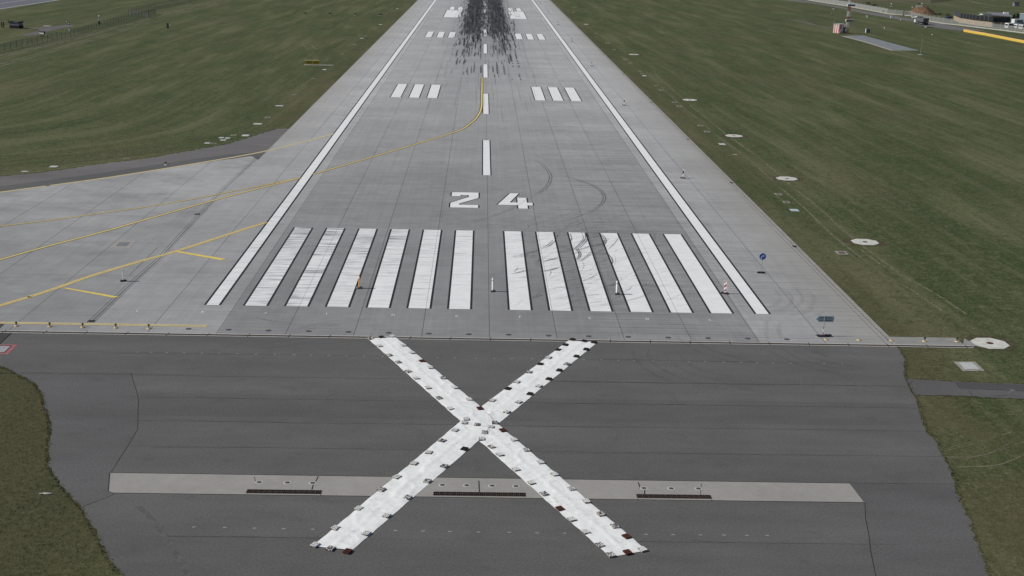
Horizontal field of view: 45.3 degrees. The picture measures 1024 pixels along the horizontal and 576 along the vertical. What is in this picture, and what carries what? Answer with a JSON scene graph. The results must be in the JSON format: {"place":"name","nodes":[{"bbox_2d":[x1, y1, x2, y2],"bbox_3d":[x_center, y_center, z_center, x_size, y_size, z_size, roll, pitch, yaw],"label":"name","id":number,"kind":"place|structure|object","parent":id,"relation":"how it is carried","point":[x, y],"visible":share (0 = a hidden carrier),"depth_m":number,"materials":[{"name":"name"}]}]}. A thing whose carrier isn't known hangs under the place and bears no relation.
{"place":"outdoors","nodes":[
{"label":"outdoors","id":0,"kind":"place"},
{"bbox_2d":[21,25,73,35],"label":"path","id":1,"kind":"structure","parent":0,"point":[46,29],"depth_m":386.90,"materials":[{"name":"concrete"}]},
{"bbox_2d":[0,0,1023,575],"bbox_3d":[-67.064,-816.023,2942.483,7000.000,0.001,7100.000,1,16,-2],"label":"ground","id":2,"kind":"structure","parent":0,"point":[190,76],"depth_m":218.40,"materials":[{"name":"green plant"}]},
{"bbox_2d":[8,21,23,28],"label":"hut","id":3,"kind":"object","parent":2,"relation":"on","point":[13,24],"visible":1,"depth_m":385.29,"materials":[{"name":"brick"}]},
{"bbox_2d":[0,0,56,8],"bbox_3d":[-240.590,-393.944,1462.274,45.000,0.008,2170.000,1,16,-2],"label":"taxiway","id":4,"kind":"structure","parent":2,"relation":"on","point":[4,4],"depth_m":509.05,"materials":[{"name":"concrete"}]},
{"bbox_2d":[3,0,184,48],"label":"fence","id":5,"kind":"object","parent":2,"relation":"on","point":[97,22],"visible":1,"depth_m":403.89,"materials":[{"name":"metal"}]},
{"bbox_2d":[0,129,332,333],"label":"taxiway","id":6,"kind":"structure","parent":2,"relation":"on","point":[62,263],"depth_m":136.47,"materials":[{"name":"concrete"}]},
{"bbox_2d":[109,240,135,247],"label":"inspection pit","id":7,"kind":"object","parent":6,"relation":"on","point":[122,244],"visible":1,"depth_m":127.90,"materials":[{"name":"concrete"}]},
{"bbox_2d":[0,0,975,347],"bbox_3d":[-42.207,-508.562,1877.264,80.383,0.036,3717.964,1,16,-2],"label":"runway","id":8,"kind":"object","parent":2,"relation":"on","point":[516,150],"visible":1,"depth_m":140.43,"materials":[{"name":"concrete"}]},
{"bbox_2d":[356,275,361,288],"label":"marker pole","id":9,"kind":"object","parent":8,"relation":"on","point":[359,287],"visible":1,"depth_m":114.12,"materials":[{"name":"orange plastic"}]},
{"bbox_2d":[613,281,619,294],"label":"marker pole","id":10,"kind":"object","parent":8,"relation":"on","point":[616,293],"visible":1,"depth_m":114.28,"materials":[{"name":"white plastic"}]},
{"bbox_2d":[721,281,728,294],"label":"beacon post","id":11,"kind":"object","parent":8,"relation":"on","point":[725,288],"visible":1,"depth_m":115.42,"materials":[{"name":"plastic"}]},
{"bbox_2d":[757,253,765,273],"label":"round sign","id":12,"kind":"object","parent":8,"relation":"on","point":[762,256],"visible":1,"depth_m":122.62,"materials":[{"name":"metal"}]},
{"bbox_2d":[815,316,833,336],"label":"direction board","id":13,"kind":"object","parent":8,"relation":"on","point":[824,319],"visible":1,"depth_m":103.40,"materials":[{"name":"blue metal"}]},
{"bbox_2d":[0,331,988,575],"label":"blast pad","id":14,"kind":"object","parent":2,"relation":"on","point":[368,407],"visible":1,"depth_m":79.35,"materials":[{"name":"asphalt"}]},
{"bbox_2d":[0,344,16,353],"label":"framed pit","id":15,"kind":"object","parent":14,"relation":"on","point":[6,348],"visible":1,"depth_m":95.87,"materials":[{"name":"red paint"}]},
{"bbox_2d":[318,337,640,555],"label":"closure cross","id":16,"kind":"object","parent":14,"relation":"on","point":[377,505],"visible":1,"depth_m":77.86,"materials":[{"name":"white fabric"}]},
{"bbox_2d":[310,541,319,547],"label":"ballast block","id":17,"kind":"object","parent":16,"relation":"on","point":[314,544],"depth_m":66.25,"materials":[{"name":"white concrete"}]},
{"bbox_2d":[325,545,335,550],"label":"ballast block","id":18,"kind":"object","parent":16,"relation":"on","point":[330,548],"depth_m":65.95,"materials":[{"name":"grey concrete"}]},
{"bbox_2d":[330,525,339,530],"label":"ballast block","id":19,"kind":"object","parent":16,"relation":"on","point":[335,527],"depth_m":68.20,"materials":[{"name":"white concrete"}]},
{"bbox_2d":[342,548,352,553],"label":"ballast block","id":20,"kind":"object","parent":16,"relation":"on","point":[347,551],"depth_m":65.67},
{"bbox_2d":[354,506,363,510],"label":"ballast block","id":21,"kind":"object","parent":16,"relation":"on","point":[358,508],"depth_m":70.58,"materials":[{"name":"grey concrete"}]},
{"bbox_2d":[361,530,370,535],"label":"ballast block","id":22,"kind":"object","parent":16,"relation":"on","point":[365,533],"depth_m":67.69,"materials":[{"name":"white concrete"}]},
{"bbox_2d":[377,487,385,491],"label":"ballast block","id":23,"kind":"object","parent":16,"relation":"on","point":[381,489],"depth_m":73.06,"materials":[{"name":"grey concrete"}]},
{"bbox_2d":[382,513,390,517],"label":"ballast block","id":24,"kind":"object","parent":16,"relation":"on","point":[386,515],"depth_m":69.80,"materials":[{"name":"grey concrete"}]},
{"bbox_2d":[392,474,401,478],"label":"ballast block","id":25,"kind":"object","parent":16,"relation":"on","point":[396,476],"depth_m":74.78,"materials":[{"name":"grey concrete"}]},
{"bbox_2d":[403,495,411,499],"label":"ballast block","id":26,"kind":"object","parent":16,"relation":"on","point":[407,497],"depth_m":72.11,"materials":[{"name":"grey concrete"}]},
{"bbox_2d":[423,478,431,482],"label":"ballast block","id":27,"kind":"object","parent":16,"relation":"on","point":[426,480],"depth_m":74.33,"materials":[{"name":"grey concrete"}]},
{"bbox_2d":[527,480,535,484],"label":"ballast block","id":28,"kind":"object","parent":16,"relation":"on","point":[531,482],"depth_m":74.43,"materials":[{"name":"grey concrete"}]},
{"bbox_2d":[536,460,544,464],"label":"ballast block","id":29,"kind":"object","parent":16,"relation":"on","point":[539,462],"depth_m":77.41,"materials":[{"name":"grey concrete"}]},
{"bbox_2d":[539,491,548,495],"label":"ballast block","id":30,"kind":"object","parent":16,"relation":"on","point":[543,493],"depth_m":73.00,"materials":[{"name":"grey concrete"}]},
{"bbox_2d":[555,506,564,510],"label":"ballast block","id":31,"kind":"object","parent":16,"relation":"on","point":[559,508],"depth_m":71.14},
{"bbox_2d":[567,486,575,490],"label":"ballast block","id":32,"kind":"object","parent":16,"relation":"on","point":[570,488],"depth_m":73.76,"materials":[{"name":"grey concrete"}]},
{"bbox_2d":[567,516,576,521],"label":"ballast block","id":33,"kind":"object","parent":16,"relation":"on","point":[571,519],"depth_m":69.93,"materials":[{"name":"white concrete"}]},
{"bbox_2d":[581,529,590,534],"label":"ballast block","id":34,"kind":"object","parent":16,"relation":"on","point":[585,531],"depth_m":68.48,"materials":[{"name":"white concrete"}]},
{"bbox_2d":[582,498,590,503],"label":"ballast block","id":35,"kind":"object","parent":16,"relation":"on","point":[586,500],"depth_m":72.20,"materials":[{"name":"grey concrete"}]},
{"bbox_2d":[595,542,604,547],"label":"ballast block","id":36,"kind":"object","parent":16,"relation":"on","point":[599,544],"depth_m":67.03,"materials":[{"name":"white concrete"}]},
{"bbox_2d":[596,511,605,516],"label":"ballast block","id":37,"kind":"object","parent":16,"relation":"on","point":[600,513],"depth_m":70.63,"materials":[{"name":"grey concrete"}]},
{"bbox_2d":[606,552,615,557],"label":"ballast block","id":38,"kind":"object","parent":16,"relation":"on","point":[610,554],"depth_m":65.98,"materials":[{"name":"grey concrete"}]},
{"bbox_2d":[610,523,618,528],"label":"ballast block","id":39,"kind":"object","parent":16,"relation":"on","point":[614,525],"depth_m":69.23,"materials":[{"name":"grey concrete"}]},
{"bbox_2d":[621,533,631,538],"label":"ballast block","id":40,"kind":"object","parent":16,"relation":"on","point":[626,536],"depth_m":68.06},
{"bbox_2d":[622,549,632,554],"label":"ballast block","id":41,"kind":"object","parent":16,"relation":"on","point":[627,552],"depth_m":66.33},
{"bbox_2d":[637,546,647,551],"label":"ballast block","id":42,"kind":"object","parent":16,"relation":"on","point":[642,549],"depth_m":66.70,"materials":[{"name":"white concrete"}]},
{"bbox_2d":[108,472,863,502],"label":"concrete strip","id":43,"kind":"object","parent":14,"relation":"on","point":[186,483],"visible":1,"depth_m":73.89,"materials":[{"name":"grey concrete"}]},
{"bbox_2d":[246,489,321,493],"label":"drain grate","id":44,"kind":"object","parent":43,"relation":"on","point":[272,491],"visible":1,"depth_m":72.60,"materials":[{"name":"metal"}]},
{"bbox_2d":[433,491,525,496],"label":"drain grate","id":45,"kind":"object","parent":43,"relation":"on","point":[479,494],"visible":1,"depth_m":72.93,"materials":[{"name":"metal"}]},
{"bbox_2d":[636,494,711,498],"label":"drain grate","id":46,"kind":"object","parent":43,"relation":"on","point":[673,496],"visible":1,"depth_m":73.25,"materials":[{"name":"metal"}]},
{"bbox_2d":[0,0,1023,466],"bbox_3d":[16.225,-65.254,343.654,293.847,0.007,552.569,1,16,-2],"label":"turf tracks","id":47,"kind":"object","parent":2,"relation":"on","point":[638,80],"visible":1,"depth_m":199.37,"materials":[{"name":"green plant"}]},
{"bbox_2d":[681,98,696,100],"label":"octagonal pad","id":48,"kind":"object","parent":2,"relation":"on","point":[684,99],"visible":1,"depth_m":254.54,"materials":[{"name":"concrete"}]},
{"bbox_2d":[719,134,747,137],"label":"octagonal pad","id":49,"kind":"object","parent":2,"relation":"on","point":[734,135],"visible":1,"depth_m":209.07,"materials":[{"name":"concrete"}]},
{"bbox_2d":[773,176,802,180],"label":"octagonal pad","id":50,"kind":"object","parent":2,"relation":"on","point":[783,178],"visible":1,"depth_m":172.36,"materials":[{"name":"concrete"}]},
{"bbox_2d":[833,23,845,32],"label":"striped cabin","id":51,"kind":"object","parent":2,"relation":"on","point":[837,27],"visible":1,"depth_m":452.15,"materials":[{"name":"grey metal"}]},
{"bbox_2d":[835,251,848,254],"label":"access cover","id":52,"kind":"object","parent":2,"relation":"on","point":[841,252],"visible":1,"depth_m":131.78,"materials":[{"name":"concrete"}]},
{"bbox_2d":[842,0,854,32],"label":"lattice mast","id":53,"kind":"object","parent":2,"relation":"on","point":[848,19],"visible":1,"depth_m":450.50,"materials":[{"name":"white metal"}]},
{"bbox_2d":[843,237,886,246],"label":"octagonal pad","id":54,"kind":"object","parent":2,"relation":"on","point":[864,242],"visible":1,"depth_m":136.80,"materials":[{"name":"concrete"}]},
{"bbox_2d":[809,0,1023,32],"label":"perimeter fence","id":55,"kind":"object","parent":2,"relation":"on","point":[861,6],"visible":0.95,"depth_m":578.06,"materials":[{"name":"metal"}]},
{"bbox_2d":[907,6,936,14],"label":"earth mound","id":56,"kind":"object","parent":2,"relation":"on","point":[925,10],"visible":0.85,"depth_m":587.69,"materials":[{"name":"brown soil"}]},
{"bbox_2d":[954,362,983,370],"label":"access cover","id":57,"kind":"object","parent":2,"relation":"on","point":[969,366],"visible":1,"depth_m":97.18,"materials":[{"name":"concrete"}]},
{"bbox_2d":[953,10,1009,26],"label":"panel fence","id":58,"kind":"object","parent":2,"relation":"on","point":[958,16],"visible":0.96,"depth_m":514.12,"materials":[{"name":"grey metal"}]},
{"bbox_2d":[971,335,1015,350],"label":"octagonal pad","id":59,"kind":"object","parent":2,"relation":"on","point":[990,343],"visible":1,"depth_m":103.01,"materials":[{"name":"concrete"}]},
{"bbox_2d":[963,29,1023,42],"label":"barrier netting","id":60,"kind":"object","parent":2,"relation":"on","point":[996,36],"visible":1,"depth_m":450.08,"materials":[{"name":"yellow plastic"}]},
{"bbox_2d":[1004,23,1015,28],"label":"parked van","id":61,"kind":"object","parent":2,"relation":"on","point":[1010,24],"visible":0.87,"depth_m":500.48,"materials":[{"name":"white metal"}]},
{"bbox_2d":[1012,13,1019,18],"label":"evergreen tree","id":62,"kind":"object","parent":2,"relation":"on","point":[1017,16],"visible":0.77,"depth_m":557.37,"materials":[{"name":"green plant"}]},
{"bbox_2d":[1011,19,1022,24],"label":"box container","id":63,"kind":"object","parent":2,"relation":"on","point":[1017,21],"visible":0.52,"depth_m":516.93,"materials":[{"name":"white metal"}]},
{"bbox_2d":[842,35,914,50],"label":"slab path","id":64,"kind":"structure","parent":0,"point":[881,43],"depth_m":410.78,"materials":[{"name":"grey concrete"}]},
{"bbox_2d":[787,0,982,30],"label":"perimeter road","id":65,"kind":"structure","parent":0,"point":[939,25],"depth_m":546.54,"materials":[{"name":"grey asphalt"}]},
{"bbox_2d":[914,16,928,24],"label":"dump truck","id":66,"kind":"object","parent":65,"relation":"on","point":[921,20],"visible":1,"depth_m":511.74,"materials":[{"name":"white metal"}]},
{"bbox_2d":[907,379,1023,398],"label":"service road","id":67,"kind":"structure","parent":0,"point":[956,388],"depth_m":92.28,"materials":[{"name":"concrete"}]},
{"bbox_2d":[980,12,1011,20],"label":"building","id":68,"kind":"structure","parent":0,"point":[996,14],"depth_m":551.41,"materials":[{"name":"white metal"}]}
]}

